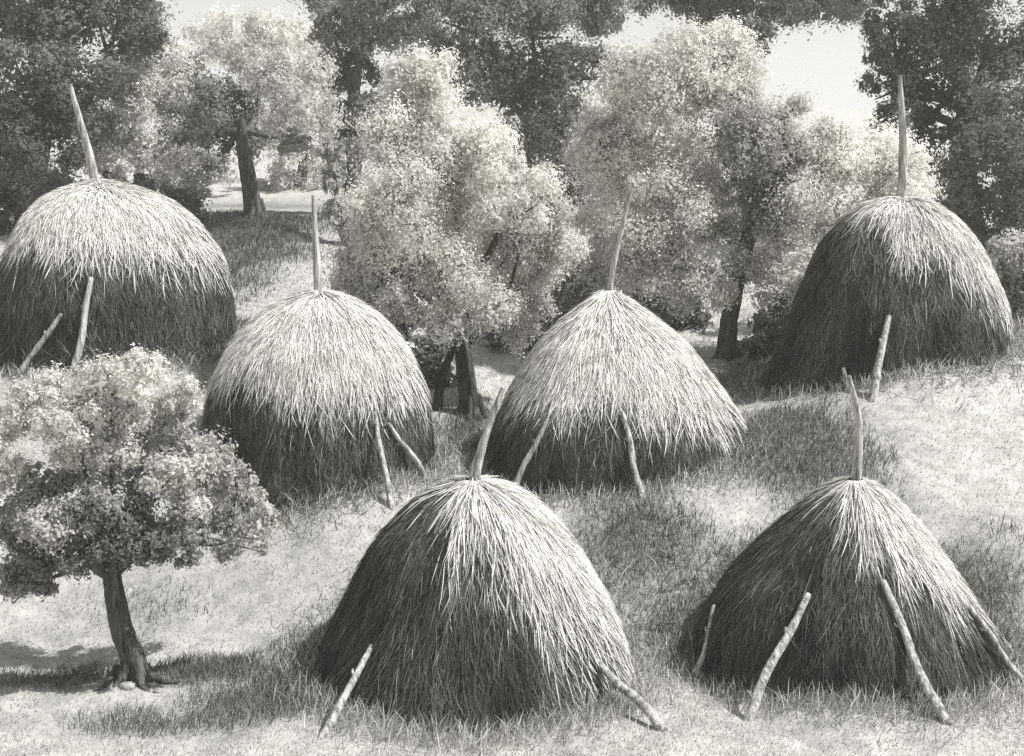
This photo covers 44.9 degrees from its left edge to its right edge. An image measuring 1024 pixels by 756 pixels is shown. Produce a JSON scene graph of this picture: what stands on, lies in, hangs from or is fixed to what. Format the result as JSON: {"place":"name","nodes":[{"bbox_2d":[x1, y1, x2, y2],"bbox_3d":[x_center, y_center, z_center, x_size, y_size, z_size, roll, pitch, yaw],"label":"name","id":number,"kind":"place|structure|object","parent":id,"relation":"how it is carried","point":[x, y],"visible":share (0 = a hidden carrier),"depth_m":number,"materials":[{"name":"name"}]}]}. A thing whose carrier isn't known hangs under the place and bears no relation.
{"place":"outdoors","nodes":[
{"label":"outdoors","id":0,"kind":"place"},
{"bbox_2d":[0,87,1023,755],"bbox_3d":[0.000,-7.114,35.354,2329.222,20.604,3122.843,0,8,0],"label":"ground","id":1,"kind":"structure","parent":0,"point":[224,197],"depth_m":22.67,"materials":[{"name":"grey plant"}]},
{"bbox_2d":[69,277,92,371],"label":"prop pole","id":2,"kind":"object","parent":1,"relation":"on","point":[82,334],"visible":0.88,"depth_m":29.37,"materials":[{"name":"grey wood"}]},
{"bbox_2d":[0,0,182,236],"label":"dark tree","id":3,"kind":"object","parent":1,"relation":"on","point":[38,117],"visible":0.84,"depth_m":44.91,"materials":[{"name":"grey plant"}]},
{"bbox_2d":[0,84,236,373],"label":"haystack","id":4,"kind":"object","parent":1,"relation":"on","point":[152,263],"visible":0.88,"depth_m":30.16,"materials":[{"name":"grey plant"}]},
{"bbox_2d":[15,313,62,375],"bbox_3d":[-11.257,-0.729,29.439,1.211,1.620,0.161,-2,8,-12],"label":"prop pole","id":5,"kind":"object","parent":4,"relation":"on","point":[26,363],"visible":0.88,"depth_m":29.38,"materials":[{"name":"grey wood"}]},
{"bbox_2d":[119,681,135,690],"bbox_3d":[-5.962,4.772,19.199,0.273,0.165,0.220,0,8,0],"label":"stone","id":6,"kind":"object","parent":1,"relation":"on","point":[126,685],"visible":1,"depth_m":19.13,"materials":[{"name":"white stone"}]},
{"bbox_2d":[0,342,280,691],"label":"leafy tree","id":7,"kind":"object","parent":1,"relation":"on","point":[84,425],"visible":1,"depth_m":18.91,"materials":[{"name":"grey plant"}]},
{"bbox_2d":[147,681,158,687],"bbox_3d":[-5.629,4.811,19.397,0.196,0.126,0.144,0,8,0],"label":"stone","id":8,"kind":"object","parent":1,"relation":"on","point":[150,684],"visible":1,"depth_m":19.36,"materials":[{"name":"grey stone"}]},
{"bbox_2d":[99,170,213,222],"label":"shrub","id":9,"kind":"object","parent":1,"relation":"on","point":[192,202],"visible":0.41,"depth_m":47.73,"materials":[{"name":"grey plant"}]},
{"bbox_2d":[154,689,162,692],"bbox_3d":[-5.479,4.853,19.196,0.148,0.098,0.123,0,8,0],"label":"stone","id":10,"kind":"object","parent":1,"relation":"on","point":[158,691],"visible":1,"depth_m":19.17,"materials":[{"name":"white stone"}]},
{"bbox_2d":[136,1,248,195],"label":"broadleaf tree","id":11,"kind":"object","parent":1,"relation":"on","point":[190,31],"visible":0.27,"depth_m":73.16,"materials":[{"name":"grey plant"}]},
{"bbox_2d":[75,4,347,221],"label":"broadleaf tree","id":12,"kind":"object","parent":1,"relation":"on","point":[207,118],"visible":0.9,"depth_m":48.38,"materials":[{"name":"grey plant"}]},
{"bbox_2d":[230,2,354,192],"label":"broadleaf tree","id":13,"kind":"object","parent":1,"relation":"on","point":[305,169],"visible":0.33,"depth_m":77.17,"materials":[{"name":"grey plant"}]},
{"bbox_2d":[194,195,435,514],"bbox_3d":[-4.088,0.127,26.259,5.858,7.922,5.852,0,8,0],"label":"haystack","id":14,"kind":"object","parent":1,"relation":"on","point":[304,385],"visible":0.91,"depth_m":24.46,"materials":[{"name":"grey plant"}]},
{"bbox_2d":[373,412,393,508],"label":"prop pole","id":15,"kind":"object","parent":14,"relation":"attached to","point":[388,488],"visible":1,"depth_m":24.05,"materials":[{"name":"grey wood"}]},
{"bbox_2d":[386,422,430,481],"bbox_3d":[-2.046,1.547,24.868,0.965,1.403,0.144,-3,9,-23],"label":"prop pole","id":16,"kind":"object","parent":14,"relation":"on","point":[409,452],"visible":0.83,"depth_m":24.81,"materials":[{"name":"grey wood"}]},
{"bbox_2d":[314,131,359,244],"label":"shrub","id":17,"kind":"object","parent":1,"relation":"on","point":[331,149],"visible":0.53,"depth_m":46.04,"materials":[{"name":"grey plant"}]},
{"bbox_2d":[287,0,426,214],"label":"dark tree","id":18,"kind":"object","parent":1,"relation":"on","point":[392,28],"visible":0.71,"depth_m":53.70,"materials":[{"name":"grey plant"}]},
{"bbox_2d":[331,240,429,340],"bbox_3d":[-3.775,-2.337,35.682,2.766,3.347,2.008,0,8,0],"label":"shrub","id":19,"kind":"object","parent":1,"relation":"on","point":[404,329],"visible":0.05,"depth_m":35.20,"materials":[{"name":"grey plant"}]},
{"bbox_2d":[407,327,456,387],"bbox_3d":[-2.213,-0.403,32.575,1.670,2.375,2.278,-1,8,-10],"label":"shrub","id":20,"kind":"object","parent":1,"relation":"on","point":[430,363],"visible":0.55,"depth_m":32.03,"materials":[{"name":"grey plant"}]},
{"bbox_2d":[312,34,594,424],"bbox_3d":[-1.471,-3.345,29.093,5.440,9.293,6.647,4,9,27],"label":"broadleaf tree","id":21,"kind":"object","parent":1,"relation":"on","point":[458,282],"visible":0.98,"depth_m":28.44,"materials":[{"name":"grey plant"}]},
{"bbox_2d":[313,387,636,733],"bbox_3d":[-0.707,3.683,20.319,7.172,7.150,7.136,0,8,0],"label":"haystack","id":22,"kind":"object","parent":1,"relation":"on","point":[476,594],"visible":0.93,"depth_m":18.72,"materials":[{"name":"grey plant"}]},
{"bbox_2d":[317,644,373,739],"bbox_3d":[-2.437,4.614,18.133,0.142,1.008,1.571,3,9,22],"label":"prop pole","id":23,"kind":"object","parent":22,"relation":"on","point":[338,706],"visible":0.97,"depth_m":18.05,"materials":[{"name":"grey wood"}]},
{"bbox_2d":[593,657,672,732],"bbox_3d":[1.758,4.723,18.321,0.168,0.674,1.830,-5,9,-31],"label":"prop pole","id":24,"kind":"object","parent":22,"relation":"on","point":[646,708],"visible":0.94,"depth_m":18.19,"materials":[{"name":"grey wood"}]},
{"bbox_2d":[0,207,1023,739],"bbox_3d":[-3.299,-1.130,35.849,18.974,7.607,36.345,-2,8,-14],"label":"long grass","id":25,"kind":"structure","parent":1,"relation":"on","point":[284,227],"depth_m":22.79,"materials":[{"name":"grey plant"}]},
{"bbox_2d":[0,303,1023,755],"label":"stubble grass","id":26,"kind":"structure","parent":1,"relation":"on","point":[526,735],"depth_m":19.86,"materials":[{"name":"grey plant"}]},
{"bbox_2d":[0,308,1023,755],"bbox_3d":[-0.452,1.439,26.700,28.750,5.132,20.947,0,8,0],"label":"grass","id":27,"kind":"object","parent":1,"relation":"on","point":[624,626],"visible":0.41,"depth_m":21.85,"materials":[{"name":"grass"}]},
{"bbox_2d":[396,0,645,224],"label":"dark tree","id":28,"kind":"object","parent":1,"relation":"on","point":[504,80],"visible":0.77,"depth_m":54.33,"materials":[{"name":"grey plant"}]},
{"bbox_2d":[477,267,597,352],"bbox_3d":[0.755,-1.494,36.274,3.714,3.541,2.065,1,8,8],"label":"shrub","id":29,"kind":"object","parent":1,"relation":"on","point":[564,303],"visible":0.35,"depth_m":35.66,"materials":[{"name":"grey plant"}]},
{"bbox_2d":[484,188,746,497],"bbox_3d":[2.283,0.030,26.863,6.750,8.214,6.807,0,8,0],"label":"haystack","id":30,"kind":"object","parent":1,"relation":"on","point":[594,365],"visible":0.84,"depth_m":25.06,"materials":[{"name":"grey plant"}]},
{"bbox_2d":[514,418,549,486],"bbox_3d":[0.329,1.611,24.793,0.862,1.642,0.143,-2,8,-14],"label":"prop pole","id":31,"kind":"object","parent":30,"relation":"attached to","point":[526,460],"visible":0.78,"depth_m":24.73,"materials":[{"name":"grey wood"}]},
{"bbox_2d":[620,411,645,498],"bbox_3d":[2.356,1.551,24.264,0.154,1.734,0.894,-4,9,-27],"label":"prop pole","id":32,"kind":"object","parent":30,"relation":"attached to","point":[634,471],"visible":0.91,"depth_m":24.23,"materials":[{"name":"grey wood"}]},
{"bbox_2d":[615,267,716,333],"bbox_3d":[4.678,-2.447,38.695,3.642,3.190,2.178,-4,9,-28],"label":"shrub","id":33,"kind":"object","parent":1,"relation":"on","point":[697,321],"visible":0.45,"depth_m":38.52,"materials":[{"name":"grey plant"}]},
{"bbox_2d":[626,0,872,224],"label":"dark tree","id":34,"kind":"object","parent":1,"relation":"on","point":[846,11],"visible":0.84,"depth_m":59.10,"materials":[{"name":"grey plant"}]},
{"bbox_2d":[551,6,948,361],"bbox_3d":[6.774,-5.429,35.816,11.321,10.066,7.602,0,8,0],"label":"broadleaf tree","id":35,"kind":"object","parent":1,"relation":"on","point":[761,151],"visible":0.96,"depth_m":33.99,"materials":[{"name":"grey plant"}]},
{"bbox_2d":[736,289,793,359],"bbox_3d":[7.459,-1.474,35.067,2.392,2.158,1.848,0,8,0],"label":"shrub","id":36,"kind":"object","parent":1,"relation":"on","point":[762,341],"visible":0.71,"depth_m":34.69,"materials":[{"name":"grey plant"}]},
{"bbox_2d":[803,113,887,172],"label":"broadleaf tree","id":37,"kind":"object","parent":1,"relation":"on","point":[865,121],"visible":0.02,"depth_m":78.55,"materials":[{"name":"grey plant"}]},
{"bbox_2d":[691,367,1012,703],"bbox_3d":[5.695,3.365,20.634,6.181,7.135,6.389,0,8,0],"label":"haystack","id":38,"kind":"object","parent":1,"relation":"on","point":[839,549],"visible":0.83,"depth_m":19.30,"materials":[{"name":"grey plant"}]},
{"bbox_2d":[689,604,715,680],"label":"prop pole","id":39,"kind":"object","parent":38,"relation":"on","point":[701,660],"visible":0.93,"depth_m":20.12,"materials":[{"name":"grey wood"}]},
{"bbox_2d":[743,592,810,721],"bbox_3d":[3.973,4.241,18.663,0.184,1.716,1.822,7,11,41],"label":"prop pole","id":40,"kind":"object","parent":38,"relation":"on","point":[763,679],"visible":0.93,"depth_m":18.57,"materials":[{"name":"grey wood"}]},
{"bbox_2d":[880,579,949,724],"bbox_3d":[5.951,4.093,18.392,0.190,1.852,1.619,-4,9,-24],"label":"prop pole","id":41,"kind":"object","parent":38,"relation":"on","point":[927,688],"visible":0.98,"depth_m":18.34,"materials":[{"name":"grey wood"}]},
{"bbox_2d":[964,599,1023,685],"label":"prop pole","id":42,"kind":"object","parent":38,"relation":"on","point":[1009,664],"visible":0.98,"depth_m":19.44,"materials":[{"name":"grey wood"}]},
{"bbox_2d":[751,75,1014,395],"bbox_3d":[9.708,-2.699,31.300,7.293,9.663,7.242,0,8,0],"label":"haystack","id":43,"kind":"object","parent":1,"relation":"on","point":[921,271],"visible":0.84,"depth_m":29.42,"materials":[{"name":"grey plant"}]},
{"bbox_2d":[868,315,890,401],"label":"prop pole","id":44,"kind":"object","parent":43,"relation":"on","point":[874,385],"visible":0.99,"depth_m":28.26,"materials":[{"name":"grey wood"}]},
{"bbox_2d":[853,0,1023,253],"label":"dark tree","id":45,"kind":"object","parent":1,"relation":"on","point":[973,132],"visible":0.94,"depth_m":46.33,"materials":[{"name":"grey plant"}]},
{"bbox_2d":[983,230,1023,318],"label":"shrub","id":46,"kind":"object","parent":1,"relation":"on","point":[1007,262],"visible":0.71,"depth_m":31.46,"materials":[{"name":"grey plant"}]},
{"bbox_2d":[0,0,1023,129],"label":"sky","id":47,"kind":"structure","parent":0,"point":[829,60],"materials":[{"name":"white"}]}
]}

